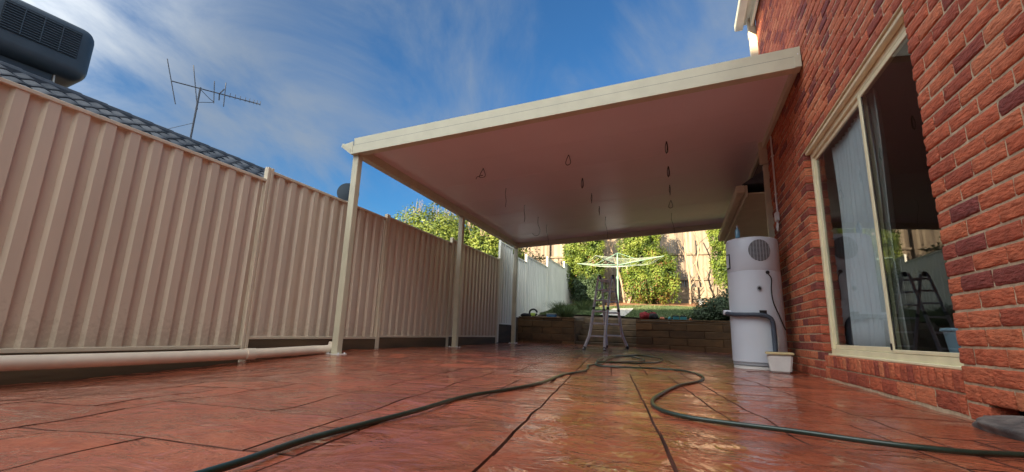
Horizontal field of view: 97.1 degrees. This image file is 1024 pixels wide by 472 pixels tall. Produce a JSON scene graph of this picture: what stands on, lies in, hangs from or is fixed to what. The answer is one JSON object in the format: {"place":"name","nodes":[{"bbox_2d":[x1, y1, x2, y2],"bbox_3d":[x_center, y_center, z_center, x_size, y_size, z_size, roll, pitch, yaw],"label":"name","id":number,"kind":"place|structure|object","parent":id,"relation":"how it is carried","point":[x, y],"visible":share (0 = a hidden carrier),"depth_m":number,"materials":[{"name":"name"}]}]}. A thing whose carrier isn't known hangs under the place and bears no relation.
{"place":"outdoors","nodes":[
{"label":"outdoors","id":0,"kind":"place"},
{"bbox_2d":[22,0,755,286],"label":"sky","id":1,"kind":"structure","parent":0,"point":[325,75],"materials":[{"name":"blue"}]},
{"bbox_2d":[0,342,1023,471],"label":"patio","id":2,"kind":"structure","parent":0,"point":[594,418],"depth_m":1.79,"materials":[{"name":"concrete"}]},
{"bbox_2d":[0,341,331,370],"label":"stormwater pipe","id":3,"kind":"object","parent":2,"relation":"on","point":[33,362],"visible":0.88,"depth_m":4.03,"materials":[{"name":"beige plastic"}]},
{"bbox_2d":[326,46,801,354],"bbox_3d":[1.433,0.527,8.666,5.862,3.413,7.168,-2,-13,20],"label":"patio cover","id":4,"kind":"object","parent":2,"relation":"on","point":[713,125],"visible":0.93,"depth_m":7.00,"materials":[{"name":"white metal"}]},
{"bbox_2d":[582,275,628,350],"bbox_3d":[2.290,1.842,10.950,0.604,1.789,1.736,-5,-14,29],"label":"folding ladder","id":5,"kind":"object","parent":2,"relation":"on","point":[606,313],"visible":1,"depth_m":10.85,"materials":[{"name":"metal"}]},
{"bbox_2d":[193,354,1023,471],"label":"garden hose","id":6,"kind":"object","parent":2,"relation":"on","point":[240,461],"visible":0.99,"depth_m":1.62,"materials":[{"name":"rubber"}]},
{"bbox_2d":[518,316,731,352],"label":"retaining wall","id":7,"kind":"structure","parent":2,"relation":"on","point":[708,336],"depth_m":12.61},
{"bbox_2d":[520,308,537,316],"bbox_3d":[0.529,2.394,14.158,0.580,0.256,0.212,-2,-13,20],"label":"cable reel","id":8,"kind":"object","parent":7,"relation":"on","point":[529,314],"visible":0.94,"depth_m":14.08,"materials":[{"name":"black plastic"}]},
{"bbox_2d":[546,314,556,316],"bbox_3d":[1.215,2.446,13.922,0.290,0.105,0.170,-2,-13,20],"label":"blue box","id":9,"kind":"object","parent":7,"relation":"on","point":[550,315],"visible":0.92,"depth_m":13.85,"materials":[{"name":"plastic"}]},
{"bbox_2d":[639,310,657,318],"bbox_3d":[3.915,2.259,12.950,0.531,0.267,0.257,-2,-13,20],"label":"tool bag","id":10,"kind":"object","parent":7,"relation":"on","point":[646,315],"visible":0.93,"depth_m":12.88,"materials":[{"name":"red fabric"}]},
{"bbox_2d":[672,314,678,319],"bbox_3d":[4.589,2.275,12.677,0.176,0.152,0.124,0,-12,8],"label":"tool case","id":11,"kind":"object","parent":7,"relation":"on","point":[674,317],"visible":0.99,"depth_m":12.62,"materials":[{"name":"teal plastic"}]},
{"bbox_2d":[680,315,686,319],"bbox_3d":[4.776,2.267,12.608,0.176,0.152,0.124,-4,-14,28],"label":"tool case","id":12,"kind":"object","parent":7,"relation":"on","point":[684,317],"visible":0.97,"depth_m":12.55,"materials":[{"name":"teal plastic"}]},
{"bbox_2d":[723,236,787,370],"bbox_3d":[3.070,0.837,5.718,0.681,1.630,0.630,10,-14,-34],"label":"water heater","id":13,"kind":"object","parent":2,"relation":"on","point":[755,312],"visible":0.97,"depth_m":5.53,"materials":[{"name":"white metal"}]},
{"bbox_2d":[735,226,739,237],"bbox_3d":[2.928,-0.049,5.878,0.060,0.170,0.060,-2,-13,20],"label":"water bottle","id":14,"kind":"object","parent":13,"relation":"on","point":[737,233],"visible":0.8,"depth_m":5.85,"materials":[{"name":"blue plastic"}]},
{"bbox_2d":[765,351,794,373],"bbox_3d":[3.009,1.419,5.080,0.274,0.222,0.254,-4,-13,26],"label":"plastic tub","id":15,"kind":"object","parent":2,"relation":"on","point":[780,362],"visible":1,"depth_m":4.99,"materials":[{"name":"beige plastic"}]},
{"bbox_2d":[718,0,1023,420],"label":"brick house","id":16,"kind":"structure","parent":2,"relation":"on","point":[944,79],"depth_m":3.25,"materials":[{"name":"red brick"}]},
{"bbox_2d":[770,136,779,231],"bbox_3d":[3.565,-0.722,6.150,0.053,1.368,0.115,-2,-13,20],"label":"electrical conduit","id":17,"kind":"object","parent":16,"relation":"attached to","point":[777,216],"visible":1,"depth_m":6.11,"materials":[{"name":"white plastic"}]},
{"bbox_2d":[831,106,901,353],"bbox_3d":[2.954,-0.011,3.798,0.080,1.920,0.922,-2,-13,20],"label":"curtain","id":18,"kind":"object","parent":16,"relation":"hanging from","point":[868,317],"visible":0.73,"depth_m":3.82,"materials":[{"name":"fabric"}]},
{"bbox_2d":[805,9,963,369],"bbox_3d":[2.730,-0.117,3.493,0.105,2.093,2.404,-2,-13,20],"label":"window","id":19,"kind":"structure","parent":16,"relation":"in","point":[895,37],"depth_m":3.35,"materials":[{"name":"beige paint"}]},
{"bbox_2d":[939,328,960,352],"bbox_3d":[2.729,0.689,2.556,0.430,0.320,0.430,-2,-13,20],"label":"plant pot","id":20,"kind":"object","parent":19,"relation":"in","point":[951,340],"visible":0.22,"depth_m":2.62,"materials":[{"name":"plastic"}]},
{"bbox_2d":[867,88,915,350],"bbox_3d":[2.731,-0.142,3.267,0.075,1.980,0.122,-2,-13,20],"label":"curtain","id":21,"kind":"object","parent":16,"relation":"hanging from","point":[905,333],"visible":0.88,"depth_m":3.25,"materials":[{"name":"fabric"}]},
{"bbox_2d":[972,415,1023,441],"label":"concrete plug","id":22,"kind":"object","parent":2,"relation":"on","point":[1010,426],"visible":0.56,"depth_m":1.81,"materials":[{"name":"grey concrete"}]},
{"bbox_2d":[535,314,729,343],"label":"garden ground","id":23,"kind":"structure","parent":0,"point":[580,317],"depth_m":14.91,"materials":[{"name":"brown soil"}]},
{"bbox_2d":[394,198,483,337],"bbox_3d":[-3.854,1.414,20.350,5.316,6.424,4.937,4,-12,-12],"label":"tree","id":24,"kind":"object","parent":23,"relation":"on","point":[435,228],"visible":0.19,"depth_m":20.02,"materials":[{"name":"green plant"}]},
{"bbox_2d":[438,221,530,259],"bbox_3d":[-1.425,1.726,20.573,4.450,6.072,4.733,8,-13,-26],"label":"tree","id":25,"kind":"object","parent":23,"relation":"on","point":[489,243],"visible":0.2,"depth_m":19.48,"materials":[{"name":"green plant"}]},
{"bbox_2d":[481,244,545,263],"bbox_3d":[-0.020,2.347,21.537,4.594,5.358,3.868,-2,-13,20],"label":"tree","id":26,"kind":"object","parent":23,"relation":"on","point":[540,258],"visible":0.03,"depth_m":21.75,"materials":[{"name":"green plant"}]},
{"bbox_2d":[497,240,575,342],"bbox_3d":[1.461,2.567,17.600,0.065,4.180,10.789,-2,-13,20],"label":"metal fence","id":27,"kind":"object","parent":23,"relation":"on","point":[538,282],"visible":0.49,"depth_m":15.00,"materials":[{"name":"metal"}]},
{"bbox_2d":[551,305,579,318],"bbox_3d":[1.729,2.396,14.238,1.417,0.396,1.331,11,-15,-38],"label":"grassy plant","id":28,"kind":"object","parent":23,"relation":"on","point":[567,313],"visible":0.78,"depth_m":14.03,"materials":[{"name":"green plant"}]},
{"bbox_2d":[576,319,639,346],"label":"garden steps","id":29,"kind":"structure","parent":23,"relation":"on","point":[629,329],"depth_m":13.85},
{"bbox_2d":[577,253,662,301],"bbox_3d":[3.977,1.750,16.948,2.854,2.318,2.179,1,-12,3],"label":"rotary clothesline","id":30,"kind":"object","parent":23,"relation":"on","point":[620,265],"visible":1,"depth_m":17.03,"materials":[{"name":"white metal"}]},
{"bbox_2d":[521,230,727,302],"bbox_3d":[6.412,1.358,21.822,17.592,4.540,0.510,-2,-13,20],"label":"timber fence","id":31,"kind":"object","parent":23,"relation":"on","point":[553,253],"visible":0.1,"depth_m":21.51,"materials":[{"name":"beige wood"}]},
{"bbox_2d":[539,304,722,317],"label":"lawn","id":32,"kind":"structure","parent":23,"relation":"on","point":[638,310],"depth_m":15.89,"materials":[{"name":"green plant"}]},
{"bbox_2d":[542,300,577,312],"bbox_3d":[1.673,2.497,15.845,1.842,0.440,1.787,-2,-13,20],"label":"grassy plant","id":33,"kind":"object","parent":32,"relation":"on","point":[559,304],"visible":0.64,"depth_m":15.61,"materials":[{"name":"green plant"}]},
{"bbox_2d":[568,299,593,310],"bbox_3d":[2.679,2.606,17.002,1.534,0.439,1.514,-2,-13,20],"label":"grassy plant","id":34,"kind":"object","parent":32,"relation":"on","point":[583,306],"visible":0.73,"depth_m":16.77,"materials":[{"name":"green plant"}]},
{"bbox_2d":[600,308,632,315],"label":"garden path","id":35,"kind":"structure","parent":32,"relation":"on","point":[624,311],"depth_m":16.56,"materials":[{"name":"concrete"}]},
{"bbox_2d":[571,301,704,307],"bbox_3d":[7.817,2.888,19.068,10.600,0.487,2.900,-2,-13,20],"label":"mulch bed","id":36,"kind":"object","parent":32,"relation":"on","point":[621,303],"visible":0.24,"depth_m":19.51,"materials":[{"name":"brown soil"}]},
{"bbox_2d":[561,240,606,301],"bbox_3d":[3.385,1.050,21.065,2.184,5.208,1.831,-2,-13,20],"label":"conifer","id":37,"kind":"object","parent":36,"relation":"on","point":[574,254],"visible":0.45,"depth_m":20.57,"materials":[{"name":"green plant"}]},
{"bbox_2d":[569,273,608,305],"bbox_3d":[3.407,2.436,19.908,1.907,1.634,1.404,-2,-13,20],"label":"shrub","id":38,"kind":"object","parent":36,"relation":"on","point":[590,289],"visible":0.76,"depth_m":19.59,"materials":[{"name":"green plant"}]},
{"bbox_2d":[608,239,625,302],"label":"bare tree","id":39,"kind":"object","parent":36,"relation":"on","point":[623,294],"visible":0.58,"depth_m":20.93,"materials":[{"name":"beige plant"}]},
{"bbox_2d":[615,235,682,304],"bbox_3d":[5.985,0.935,20.041,2.844,4.922,2.164,-2,-13,20],"label":"conifer","id":40,"kind":"object","parent":36,"relation":"on","point":[652,283],"visible":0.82,"depth_m":19.41,"materials":[{"name":"green plant"}]},
{"bbox_2d":[675,232,698,303],"bbox_3d":[7.754,1.179,19.988,0.935,3.893,0.276,-2,-13,20],"label":"bare tree","id":41,"kind":"object","parent":36,"relation":"on","point":[688,269],"visible":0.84,"depth_m":19.97,"materials":[{"name":"beige plant"}]},
{"bbox_2d":[690,231,707,301],"bbox_3d":[8.149,1.128,19.697,0.752,3.895,0.358,-2,-13,20],"label":"bare tree","id":42,"kind":"object","parent":36,"relation":"on","point":[701,278],"visible":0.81,"depth_m":19.72,"materials":[{"name":"beige plant"}]},
{"bbox_2d":[705,229,727,288],"bbox_3d":[9.210,0.690,18.852,2.126,4.694,1.739,-2,-13,20],"label":"conifer","id":43,"kind":"object","parent":36,"relation":"on","point":[718,266],"visible":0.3,"depth_m":18.68,"materials":[{"name":"green plant"}]},
{"bbox_2d":[685,287,729,320],"bbox_3d":[6.400,1.993,13.564,2.470,1.424,1.758,-2,-13,20],"label":"shrub","id":44,"kind":"object","parent":23,"relation":"on","point":[713,308],"visible":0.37,"depth_m":13.28,"materials":[{"name":"green plant"}]},
{"label":"ground","id":45,"kind":"structure","parent":0,"visible":0},
{"bbox_2d":[0,61,419,353],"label":"neighbour house","id":46,"kind":"structure","parent":45,"relation":"on","point":[15,74],"depth_m":7.42,"materials":[{"name":"grey"}]},
{"bbox_2d":[0,0,93,87],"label":"evaporative cooler","id":47,"kind":"object","parent":46,"relation":"on","point":[43,44],"visible":0.66,"depth_m":7.09,"materials":[{"name":"plastic"}]},
{"bbox_2d":[167,59,260,137],"bbox_3d":[-6.151,-2.575,9.233,1.708,1.792,0.319,11,-15,-36],"label":"tv aerial","id":48,"kind":"object","parent":46,"relation":"attached to","point":[197,102],"visible":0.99,"depth_m":9.21,"materials":[{"name":"grey metal"}]},
{"bbox_2d":[337,183,349,201],"bbox_3d":[-4.799,-1.205,13.235,0.620,0.730,0.085,7,-13,-21],"label":"satellite dish","id":49,"kind":"object","parent":46,"relation":"on","point":[343,191],"visible":0.52,"depth_m":13.19,"materials":[{"name":"grey metal"}]},
{"bbox_2d":[0,77,499,384],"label":"metal fence","id":50,"kind":"object","parent":45,"relation":"on","point":[116,237],"visible":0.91,"depth_m":4.59,"materials":[{"name":"beige metal"}]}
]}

